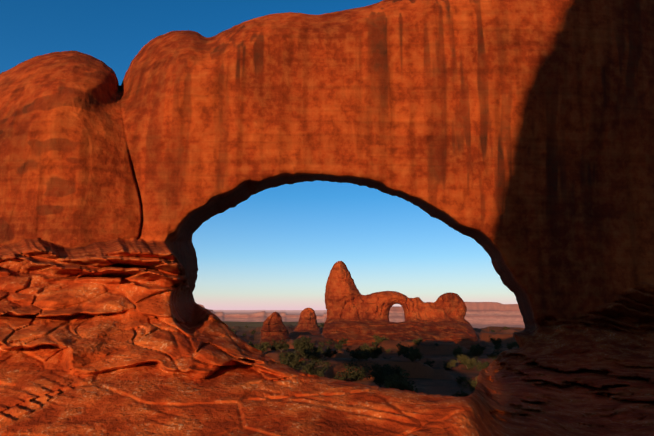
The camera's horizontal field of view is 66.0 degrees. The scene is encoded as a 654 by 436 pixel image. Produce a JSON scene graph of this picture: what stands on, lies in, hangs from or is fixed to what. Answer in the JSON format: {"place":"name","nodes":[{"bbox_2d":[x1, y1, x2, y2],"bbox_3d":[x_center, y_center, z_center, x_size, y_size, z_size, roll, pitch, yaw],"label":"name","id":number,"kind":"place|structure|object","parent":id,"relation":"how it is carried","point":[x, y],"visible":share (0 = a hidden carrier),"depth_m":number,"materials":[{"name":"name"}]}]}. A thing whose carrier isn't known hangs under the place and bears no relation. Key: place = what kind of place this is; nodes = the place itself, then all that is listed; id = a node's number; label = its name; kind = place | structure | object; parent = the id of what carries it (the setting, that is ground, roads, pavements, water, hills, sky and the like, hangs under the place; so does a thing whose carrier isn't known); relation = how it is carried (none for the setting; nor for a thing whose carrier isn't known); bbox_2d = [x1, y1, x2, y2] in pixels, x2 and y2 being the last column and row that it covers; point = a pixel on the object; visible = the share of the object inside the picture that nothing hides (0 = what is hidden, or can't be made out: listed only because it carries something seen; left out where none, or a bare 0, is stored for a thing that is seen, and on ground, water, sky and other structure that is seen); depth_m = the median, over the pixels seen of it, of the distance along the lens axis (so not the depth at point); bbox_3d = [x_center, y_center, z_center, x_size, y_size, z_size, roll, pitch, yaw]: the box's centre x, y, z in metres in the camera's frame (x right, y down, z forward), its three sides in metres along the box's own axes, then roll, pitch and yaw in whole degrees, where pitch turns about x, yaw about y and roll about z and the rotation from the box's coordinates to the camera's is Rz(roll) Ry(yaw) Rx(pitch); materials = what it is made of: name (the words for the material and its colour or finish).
{"place":"outdoors","nodes":[
{"label":"outdoors","id":0,"kind":"place"},
{"bbox_2d":[0,0,517,309],"label":"sky","id":1,"kind":"structure","parent":0,"point":[279,247],"materials":[{"name":"blue"}]},
{"bbox_2d":[199,302,524,396],"bbox_3d":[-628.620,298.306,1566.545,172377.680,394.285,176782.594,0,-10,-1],"label":"desert ground","id":2,"kind":"structure","parent":0,"point":[483,319],"depth_m":248.84,"materials":[{"name":"brown soil"}]},
{"bbox_2d":[248,341,259,347],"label":"juniper bush","id":3,"kind":"object","parent":2,"relation":"on","point":[251,344],"visible":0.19,"depth_m":191.86,"materials":[{"name":"green plant"}]},
{"bbox_2d":[254,341,270,350],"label":"juniper bush","id":4,"kind":"object","parent":2,"relation":"on","point":[264,346],"visible":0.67,"depth_m":181.83,"materials":[{"name":"green plant"}]},
{"bbox_2d":[259,312,290,344],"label":"rock spire","id":5,"kind":"structure","parent":2,"relation":"on","point":[274,327],"depth_m":288.11,"materials":[{"name":"stone"}]},
{"bbox_2d":[271,338,289,351],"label":"juniper bush","id":6,"kind":"object","parent":2,"relation":"on","point":[282,346],"visible":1,"depth_m":184.72,"materials":[{"name":"green plant"}]},
{"bbox_2d":[278,349,300,359],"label":"juniper bush","id":7,"kind":"object","parent":2,"relation":"on","point":[281,356],"visible":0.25,"depth_m":164.49,"materials":[{"name":"green plant"}]},
{"bbox_2d":[280,351,305,369],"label":"juniper bush","id":8,"kind":"object","parent":2,"relation":"on","point":[290,362],"visible":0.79,"depth_m":142.02,"materials":[{"name":"green plant"}]},
{"bbox_2d":[293,337,312,349],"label":"juniper bush","id":9,"kind":"object","parent":2,"relation":"on","point":[296,342],"visible":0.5,"depth_m":171.95,"materials":[{"name":"green plant"}]},
{"bbox_2d":[291,336,315,350],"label":"juniper bush","id":10,"kind":"object","parent":2,"relation":"on","point":[307,347],"visible":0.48,"depth_m":173.49,"materials":[{"name":"green plant"}]},
{"bbox_2d":[298,348,309,358],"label":"juniper bush","id":11,"kind":"object","parent":2,"relation":"on","point":[303,354],"visible":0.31,"depth_m":165.37,"materials":[{"name":"green plant"}]},
{"bbox_2d":[293,308,320,334],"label":"rock spire","id":12,"kind":"structure","parent":2,"relation":"on","point":[307,321],"depth_m":388.97,"materials":[{"name":"stone"}]},
{"bbox_2d":[304,347,320,361],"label":"juniper bush","id":13,"kind":"object","parent":2,"relation":"on","point":[316,356],"visible":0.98,"depth_m":154.78,"materials":[{"name":"green plant"}]},
{"bbox_2d":[298,356,330,376],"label":"juniper bush","id":14,"kind":"object","parent":2,"relation":"on","point":[308,369],"visible":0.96,"depth_m":137.03,"materials":[{"name":"green plant"}]},
{"bbox_2d":[313,346,320,351],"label":"juniper bush","id":15,"kind":"object","parent":2,"relation":"on","point":[318,348],"visible":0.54,"depth_m":176.93,"materials":[{"name":"green plant"}]},
{"bbox_2d":[0,0,653,435],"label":"rock arch","id":16,"kind":"structure","parent":2,"relation":"on","point":[514,138],"depth_m":39.51,"materials":[{"name":"stone"}]},
{"bbox_2d":[319,345,338,357],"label":"juniper bush","id":17,"kind":"object","parent":2,"relation":"on","point":[328,353],"visible":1,"depth_m":170.23,"materials":[{"name":"green plant"}]},
{"bbox_2d":[334,343,342,350],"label":"juniper bush","id":18,"kind":"object","parent":2,"relation":"on","point":[338,347],"visible":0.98,"depth_m":191.71,"materials":[{"name":"green plant"}]},
{"bbox_2d":[334,374,343,379],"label":"juniper bush","id":19,"kind":"object","parent":2,"relation":"on","point":[338,378],"visible":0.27,"depth_m":134.32,"materials":[{"name":"green plant"}]},
{"bbox_2d":[338,337,347,344],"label":"juniper bush","id":20,"kind":"object","parent":2,"relation":"on","point":[341,341],"visible":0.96,"depth_m":242.12,"materials":[{"name":"green plant"}]},
{"bbox_2d":[334,358,377,380],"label":"juniper bush","id":21,"kind":"object","parent":2,"relation":"on","point":[358,375],"visible":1,"depth_m":144.11,"materials":[{"name":"green plant"}]},
{"bbox_2d":[346,346,368,360],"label":"juniper bush","id":22,"kind":"object","parent":2,"relation":"on","point":[353,353],"visible":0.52,"depth_m":157.78,"materials":[{"name":"green plant"}]},
{"bbox_2d":[356,348,369,360],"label":"juniper bush","id":23,"kind":"object","parent":2,"relation":"on","point":[363,356],"visible":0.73,"depth_m":157.05,"materials":[{"name":"green plant"}]},
{"bbox_2d":[360,343,372,354],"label":"juniper bush","id":24,"kind":"object","parent":2,"relation":"on","point":[365,345],"visible":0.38,"depth_m":220.46,"materials":[{"name":"green plant"}]},
{"bbox_2d":[370,345,384,357],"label":"juniper bush","id":25,"kind":"object","parent":2,"relation":"on","point":[377,350],"visible":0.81,"depth_m":207.42,"materials":[{"name":"green plant"}]},
{"bbox_2d":[366,368,390,386],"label":"juniper bush","id":26,"kind":"object","parent":2,"relation":"on","point":[378,379],"visible":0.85,"depth_m":132.59,"materials":[{"name":"green plant"}]},
{"bbox_2d":[372,334,387,342],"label":"juniper bush","id":27,"kind":"object","parent":2,"relation":"on","point":[379,339],"visible":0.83,"depth_m":258.02,"materials":[{"name":"green plant"}]},
{"bbox_2d":[369,361,391,375],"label":"juniper bush","id":28,"kind":"object","parent":2,"relation":"on","point":[377,366],"visible":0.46,"depth_m":149.06,"materials":[{"name":"green plant"}]},
{"bbox_2d":[376,365,398,377],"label":"juniper bush","id":29,"kind":"object","parent":2,"relation":"on","point":[390,370],"visible":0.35,"depth_m":141.07,"materials":[{"name":"green plant"}]},
{"bbox_2d":[385,375,415,387],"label":"juniper bush","id":30,"kind":"object","parent":2,"relation":"on","point":[407,382],"visible":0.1,"depth_m":124.93,"materials":[{"name":"green plant"}]},
{"bbox_2d":[384,367,417,392],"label":"juniper bush","id":31,"kind":"object","parent":2,"relation":"on","point":[401,383],"visible":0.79,"depth_m":117.55,"materials":[{"name":"green plant"}]},
{"bbox_2d":[322,261,480,348],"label":"rock formation","id":32,"kind":"object","parent":2,"relation":"on","point":[355,316],"visible":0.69,"depth_m":303.17,"materials":[{"name":"stone"}]},
{"bbox_2d":[396,342,411,357],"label":"juniper bush","id":33,"kind":"object","parent":2,"relation":"on","point":[402,349],"visible":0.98,"depth_m":215.18,"materials":[{"name":"green plant"}]},
{"bbox_2d":[407,352,421,361],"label":"juniper bush","id":34,"kind":"object","parent":2,"relation":"on","point":[410,357],"visible":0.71,"depth_m":161.02,"materials":[{"name":"green plant"}]},
{"bbox_2d":[410,347,423,360],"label":"juniper bush","id":35,"kind":"object","parent":2,"relation":"on","point":[412,352],"visible":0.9,"depth_m":161.87,"materials":[{"name":"green plant"}]},
{"bbox_2d":[412,337,423,345],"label":"juniper bush","id":36,"kind":"object","parent":2,"relation":"on","point":[418,341],"visible":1,"depth_m":242.54,"materials":[{"name":"green plant"}]},
{"bbox_2d":[423,359,434,366],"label":"juniper bush","id":37,"kind":"object","parent":2,"relation":"on","point":[428,363],"visible":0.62,"depth_m":172.78,"materials":[{"name":"green plant"}]},
{"bbox_2d":[443,359,458,369],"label":"juniper bush","id":38,"kind":"object","parent":2,"relation":"on","point":[449,365],"visible":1,"depth_m":174.00,"materials":[{"name":"green plant"}]},
{"bbox_2d":[453,345,464,357],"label":"juniper bush","id":39,"kind":"object","parent":2,"relation":"on","point":[457,351],"visible":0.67,"depth_m":206.79,"materials":[{"name":"green plant"}]},
{"bbox_2d":[452,389,468,396],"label":"juniper bush","id":40,"kind":"object","parent":2,"relation":"on","point":[462,394],"visible":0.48,"depth_m":110.44,"materials":[{"name":"green plant"}]},
{"bbox_2d":[455,375,466,384],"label":"juniper bush","id":41,"kind":"object","parent":2,"relation":"on","point":[460,381],"visible":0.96,"depth_m":139.09,"materials":[{"name":"green plant"}]},
{"bbox_2d":[454,354,477,368],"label":"juniper bush","id":42,"kind":"object","parent":2,"relation":"on","point":[466,359],"visible":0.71,"depth_m":177.69,"materials":[{"name":"green plant"}]},
{"bbox_2d":[463,376,477,391],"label":"juniper bush","id":43,"kind":"object","parent":2,"relation":"on","point":[473,383],"visible":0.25,"depth_m":115.66,"materials":[{"name":"green plant"}]},
{"bbox_2d":[463,357,478,369],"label":"juniper bush","id":44,"kind":"object","parent":2,"relation":"on","point":[470,365],"visible":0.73,"depth_m":176.85,"materials":[{"name":"green plant"}]},
{"bbox_2d":[465,345,483,358],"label":"juniper bush","id":45,"kind":"object","parent":2,"relation":"on","point":[475,351],"visible":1,"depth_m":206.68,"materials":[{"name":"green plant"}]},
{"bbox_2d":[471,360,486,371],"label":"juniper bush","id":46,"kind":"object","parent":2,"relation":"on","point":[480,366],"visible":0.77,"depth_m":163.97,"materials":[{"name":"green plant"}]},
{"bbox_2d":[473,343,485,350],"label":"juniper bush","id":47,"kind":"object","parent":2,"relation":"on","point":[481,347],"visible":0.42,"depth_m":240.75,"materials":[{"name":"green plant"}]},
{"bbox_2d":[488,336,501,346],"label":"juniper bush","id":48,"kind":"object","parent":2,"relation":"on","point":[498,341],"visible":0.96,"depth_m":271.67,"materials":[{"name":"green plant"}]},
{"bbox_2d":[492,347,504,359],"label":"juniper bush","id":49,"kind":"object","parent":2,"relation":"on","point":[497,352],"visible":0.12,"depth_m":199.70,"materials":[{"name":"green plant"}]},
{"bbox_2d":[506,341,516,348],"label":"juniper bush","id":50,"kind":"object","parent":2,"relation":"on","point":[509,346],"visible":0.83,"depth_m":257.80,"materials":[{"name":"green plant"}]}
]}

